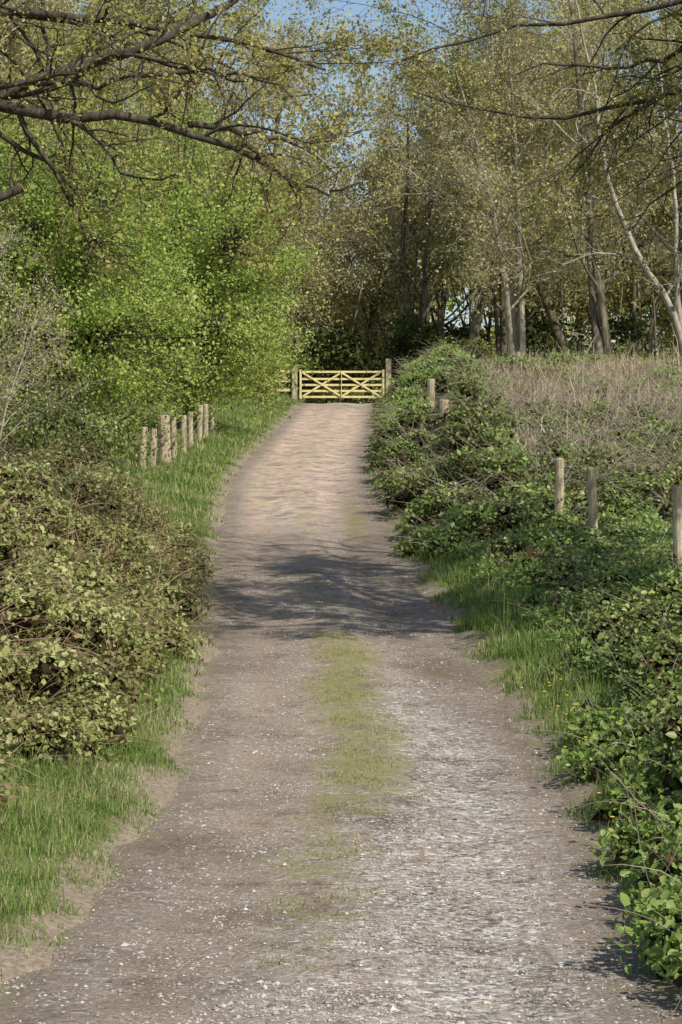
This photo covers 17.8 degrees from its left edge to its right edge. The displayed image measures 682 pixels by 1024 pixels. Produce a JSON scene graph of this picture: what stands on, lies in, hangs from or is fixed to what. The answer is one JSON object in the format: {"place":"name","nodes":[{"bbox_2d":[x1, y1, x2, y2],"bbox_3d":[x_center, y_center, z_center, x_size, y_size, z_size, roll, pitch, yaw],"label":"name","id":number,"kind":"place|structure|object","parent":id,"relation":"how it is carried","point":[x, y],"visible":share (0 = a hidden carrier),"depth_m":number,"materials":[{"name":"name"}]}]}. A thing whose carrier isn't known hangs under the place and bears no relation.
{"place":"outdoors","nodes":[
{"label":"outdoors","id":0,"kind":"place"},
{"bbox_2d":[0,403,681,1023],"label":"gravel track","id":1,"kind":"structure","parent":0,"point":[298,501],"depth_m":15.48,"materials":[{"name":"beige gravel"}]},
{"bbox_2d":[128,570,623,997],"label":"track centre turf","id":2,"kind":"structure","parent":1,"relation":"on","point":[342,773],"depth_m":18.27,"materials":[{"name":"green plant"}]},
{"bbox_2d":[521,678,660,834],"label":"dandelion flowers","id":3,"kind":"object","parent":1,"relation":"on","point":[585,736],"visible":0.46,"depth_m":19.95,"materials":[{"name":"green plant"}]},
{"bbox_2d":[0,368,681,1016],"bbox_3d":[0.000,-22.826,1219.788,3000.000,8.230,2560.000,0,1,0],"label":"ground","id":4,"kind":"structure","parent":0,"point":[10,964],"depth_m":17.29,"materials":[{"name":"green plant"}]},
{"bbox_2d":[0,0,88,217],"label":"woodland tree","id":5,"kind":"object","parent":4,"relation":"on","point":[42,43],"visible":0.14,"depth_m":86.21,"materials":[{"name":"green plant"}]},
{"bbox_2d":[0,0,93,180],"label":"woodland tree","id":6,"kind":"object","parent":4,"relation":"on","point":[71,4],"visible":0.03,"depth_m":103.19,"materials":[{"name":"green plant"}]},
{"bbox_2d":[0,186,102,443],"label":"bare willow shrub","id":7,"kind":"object","parent":4,"relation":"on","point":[45,359],"visible":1,"depth_m":42.23,"materials":[{"name":"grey plant"}]},
{"bbox_2d":[0,0,136,216],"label":"woodland tree","id":8,"kind":"object","parent":4,"relation":"on","point":[19,47],"visible":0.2,"depth_m":80.83,"materials":[{"name":"green plant"}]},
{"bbox_2d":[0,113,152,429],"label":"hawthorn tree","id":9,"kind":"object","parent":4,"relation":"on","point":[11,131],"visible":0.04,"depth_m":59.09,"materials":[{"name":"green plant"}]},
{"bbox_2d":[0,362,181,498],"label":"hawthorn bush","id":10,"kind":"object","parent":4,"relation":"on","point":[96,434],"visible":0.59,"depth_m":43.22,"materials":[{"name":"green plant"}]},
{"bbox_2d":[0,0,213,367],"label":"woodland tree","id":11,"kind":"object","parent":4,"relation":"on","point":[127,66],"visible":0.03,"depth_m":103.69,"materials":[{"name":"green plant"}]},
{"bbox_2d":[0,332,214,446],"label":"hawthorn bush","id":12,"kind":"object","parent":4,"relation":"on","point":[96,393],"visible":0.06,"depth_m":55.02,"materials":[{"name":"green plant"}]},
{"bbox_2d":[0,411,255,818],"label":"bramble hedge","id":13,"kind":"object","parent":4,"relation":"on","point":[96,571],"visible":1,"depth_m":22.88,"materials":[{"name":"green plant"}]},
{"bbox_2d":[0,88,259,465],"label":"hawthorn tree","id":14,"kind":"object","parent":4,"relation":"on","point":[96,341],"visible":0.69,"depth_m":49.15,"materials":[{"name":"green plant"}]},
{"bbox_2d":[58,4,222,364],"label":"woodland tree","id":15,"kind":"object","parent":4,"relation":"on","point":[140,128],"visible":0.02,"depth_m":112.73,"materials":[{"name":"green plant"}]},
{"bbox_2d":[25,16,264,238],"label":"woodland tree","id":16,"kind":"object","parent":4,"relation":"on","point":[222,28],"visible":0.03,"depth_m":135.00,"materials":[{"name":"green plant"}]},
{"bbox_2d":[26,0,276,302],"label":"woodland tree","id":17,"kind":"object","parent":4,"relation":"on","point":[134,60],"visible":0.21,"depth_m":91.80,"materials":[{"name":"green plant"}]},
{"bbox_2d":[139,401,214,468],"bbox_3d":[-3.965,-1.858,55.968,0.451,2.464,14.174,0,1,3],"label":"wooden fence post","id":18,"kind":"object","parent":4,"relation":"on","point":[170,429],"visible":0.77,"depth_m":52.91,"materials":[{"name":"beige wood"}]},
{"bbox_2d":[127,99,231,182],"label":"woodland tree","id":19,"kind":"object","parent":4,"relation":"on","point":[191,129],"visible":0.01,"depth_m":152.69,"materials":[{"name":"green plant"}]},
{"bbox_2d":[45,89,345,429],"bbox_3d":[-4.476,-7.025,63.256,9.204,10.799,9.439,-1,1,-30],"label":"hawthorn tree","id":20,"kind":"object","parent":4,"relation":"on","point":[232,331],"visible":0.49,"depth_m":62.05,"materials":[{"name":"green plant"}]},
{"bbox_2d":[106,178,327,398],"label":"hawthorn tree","id":21,"kind":"object","parent":4,"relation":"on","point":[278,314],"visible":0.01,"depth_m":77.82,"materials":[{"name":"green plant"}]},
{"bbox_2d":[0,0,482,284],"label":"oak tree","id":22,"kind":"object","parent":4,"relation":"on","point":[49,76],"visible":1,"depth_m":27.26,"materials":[{"name":"green plant"}]},
{"bbox_2d":[121,0,366,392],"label":"woodland tree","id":23,"kind":"object","parent":4,"relation":"on","point":[292,36],"visible":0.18,"depth_m":101.41,"materials":[{"name":"green plant"}]},
{"bbox_2d":[217,370,291,391],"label":"post and rail fence","id":24,"kind":"object","parent":4,"relation":"on","point":[285,381],"visible":0.2,"depth_m":94.92,"materials":[{"name":"beige wood"}]},
{"bbox_2d":[205,336,312,401],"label":"hawthorn bush","id":25,"kind":"object","parent":4,"relation":"on","point":[279,372],"visible":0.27,"depth_m":82.78,"materials":[{"name":"green plant"}]},
{"bbox_2d":[176,24,368,320],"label":"woodland tree","id":26,"kind":"object","parent":4,"relation":"on","point":[286,158],"visible":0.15,"depth_m":114.58,"materials":[{"name":"green plant"}]},
{"bbox_2d":[213,0,408,351],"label":"woodland tree","id":27,"kind":"object","parent":4,"relation":"on","point":[354,96],"visible":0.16,"depth_m":141.18,"materials":[{"name":"green plant"}]},
{"bbox_2d":[250,150,385,393],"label":"woodland tree","id":28,"kind":"object","parent":4,"relation":"on","point":[347,279],"visible":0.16,"depth_m":130.66,"materials":[{"name":"green plant"}]},
{"bbox_2d":[267,197,403,383],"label":"woodland tree","id":29,"kind":"object","parent":4,"relation":"on","point":[304,316],"visible":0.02,"depth_m":154.63,"materials":[{"name":"green plant"}]},
{"bbox_2d":[292,359,390,399],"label":"field gate","id":30,"kind":"structure","parent":4,"relation":"on","point":[362,384],"depth_m":94.88,"materials":[{"name":"beige wood"}]},
{"bbox_2d":[14,298,676,403],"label":"woodland undergrowth","id":31,"kind":"object","parent":4,"relation":"on","point":[335,361],"visible":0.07,"depth_m":116.02,"materials":[{"name":"green plant"}]},
{"bbox_2d":[303,120,466,393],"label":"woodland tree","id":32,"kind":"object","parent":4,"relation":"on","point":[370,301],"visible":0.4,"depth_m":136.18,"materials":[{"name":"green plant"}]},
{"bbox_2d":[93,143,676,401],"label":"distant woodland","id":33,"kind":"object","parent":4,"relation":"on","point":[493,336],"visible":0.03,"depth_m":134.01,"materials":[{"name":"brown plant"}]},
{"bbox_2d":[287,37,528,343],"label":"woodland tree","id":34,"kind":"object","parent":4,"relation":"on","point":[402,232],"visible":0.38,"depth_m":114.75,"materials":[{"name":"green plant"}]},
{"bbox_2d":[369,310,449,385],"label":"holly bush","id":35,"kind":"object","parent":4,"relation":"on","point":[403,339],"visible":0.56,"depth_m":102.43,"materials":[{"name":"green plant"}]},
{"bbox_2d":[312,65,516,363],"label":"woodland tree","id":36,"kind":"object","parent":4,"relation":"on","point":[409,266],"visible":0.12,"depth_m":132.88,"materials":[{"name":"green plant"}]},
{"bbox_2d":[352,55,541,342],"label":"woodland tree","id":37,"kind":"object","parent":4,"relation":"on","point":[432,309],"visible":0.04,"depth_m":141.87,"materials":[{"name":"green plant"}]},
{"bbox_2d":[340,0,625,356],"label":"woodland tree","id":38,"kind":"object","parent":4,"relation":"on","point":[515,326],"visible":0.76,"depth_m":94.70,"materials":[{"name":"green plant"}]},
{"bbox_2d":[299,0,681,357],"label":"oak tree","id":39,"kind":"object","parent":4,"relation":"on","point":[653,100],"visible":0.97,"depth_m":29.87,"materials":[{"name":"green plant"}]},
{"bbox_2d":[368,0,616,358],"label":"woodland tree","id":40,"kind":"object","parent":4,"relation":"on","point":[556,330],"visible":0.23,"depth_m":111.27,"materials":[{"name":"green plant"}]},
{"bbox_2d":[359,8,647,356],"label":"woodland tree","id":41,"kind":"object","parent":4,"relation":"on","point":[503,348],"visible":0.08,"depth_m":130.29,"materials":[{"name":"green plant"}]},
{"bbox_2d":[357,336,681,560],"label":"bramble hedge","id":42,"kind":"object","parent":4,"relation":"on","point":[484,458],"visible":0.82,"depth_m":41.59,"materials":[{"name":"green plant"}]},
{"bbox_2d":[453,113,645,348],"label":"woodland tree","id":43,"kind":"object","parent":4,"relation":"on","point":[585,305],"visible":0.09,"depth_m":141.77,"materials":[{"name":"green plant"}]},
{"bbox_2d":[419,488,681,1023],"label":"verge weeds","id":44,"kind":"object","parent":4,"relation":"on","point":[636,572],"visible":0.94,"depth_m":20.21,"materials":[{"name":"green plant"}]},
{"bbox_2d":[419,0,681,359],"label":"woodland tree","id":45,"kind":"object","parent":4,"relation":"on","point":[598,311],"visible":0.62,"depth_m":96.10,"materials":[{"name":"green plant"}]},
{"bbox_2d":[432,0,670,358],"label":"woodland tree","id":46,"kind":"object","parent":4,"relation":"on","point":[475,328],"visible":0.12,"depth_m":107.55,"materials":[{"name":"green plant"}]},
{"bbox_2d":[427,352,681,570],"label":"wooden fence posts","id":47,"kind":"object","parent":4,"relation":"on","point":[592,499],"visible":0.52,"depth_m":32.95,"materials":[{"name":"beige wood"}]},
{"bbox_2d":[434,330,681,502],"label":"bare bramble thicket","id":48,"kind":"object","parent":4,"relation":"on","point":[591,395],"visible":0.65,"depth_m":48.06,"materials":[{"name":"plant"}]},
{"bbox_2d":[465,54,678,356],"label":"woodland tree","id":49,"kind":"object","parent":4,"relation":"on","point":[588,330],"visible":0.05,"depth_m":148.12,"materials":[{"name":"green plant"}]},
{"bbox_2d":[489,72,660,355],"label":"woodland tree","id":50,"kind":"object","parent":4,"relation":"on","point":[579,330],"visible":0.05,"depth_m":146.60,"materials":[{"name":"green plant"}]},
{"bbox_2d":[469,0,681,359],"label":"woodland tree","id":51,"kind":"object","parent":4,"relation":"on","point":[627,177],"visible":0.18,"depth_m":109.06,"materials":[{"name":"green plant"}]},
{"bbox_2d":[477,321,681,464],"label":"dry meadow grass","id":52,"kind":"structure","parent":4,"relation":"on","point":[606,366],"depth_m":67.10,"materials":[{"name":"beige plant"}]},
{"bbox_2d":[537,0,681,353],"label":"ash tree","id":53,"kind":"object","parent":4,"relation":"on","point":[675,310],"visible":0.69,"depth_m":79.82,"materials":[{"name":"grey plant"}]},
{"bbox_2d":[542,0,681,280],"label":"woodland tree","id":54,"kind":"object","parent":4,"relation":"on","point":[654,35],"visible":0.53,"depth_m":93.55,"materials":[{"name":"green plant"}]},
{"bbox_2d":[567,122,679,360],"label":"woodland tree","id":55,"kind":"object","parent":4,"relation":"on","point":[651,332],"visible":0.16,"depth_m":140.75,"materials":[{"name":"green plant"}]},
{"bbox_2d":[590,48,681,275],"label":"woodland tree","id":56,"kind":"object","parent":4,"relation":"on","point":[670,216],"visible":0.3,"depth_m":98.40,"materials":[{"name":"green plant"}]},
{"bbox_2d":[591,0,681,278],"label":"woodland tree","id":57,"kind":"object","parent":4,"relation":"on","point":[632,46],"visible":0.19,"depth_m":108.84,"materials":[{"name":"green plant"}]},
{"bbox_2d":[603,102,681,334],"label":"woodland tree","id":58,"kind":"object","parent":4,"relation":"on","point":[648,292],"visible":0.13,"depth_m":140.72,"materials":[{"name":"green plant"}]},
{"bbox_2d":[626,298,676,355],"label":"woodland tree","id":59,"kind":"object","parent":4,"relation":"on","point":[664,321],"visible":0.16,"depth_m":147.12,"materials":[{"name":"green plant"}]},
{"bbox_2d":[667,10,681,28],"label":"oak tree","id":60,"kind":"object","parent":4,"relation":"on","point":[674,15],"visible":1,"depth_m":26.96,"materials":[{"name":"green plant"}]},
{"bbox_2d":[1,0,681,353],"label":"sky","id":61,"kind":"structure","parent":0,"point":[356,9],"materials":[{"name":"blue"}]}
]}

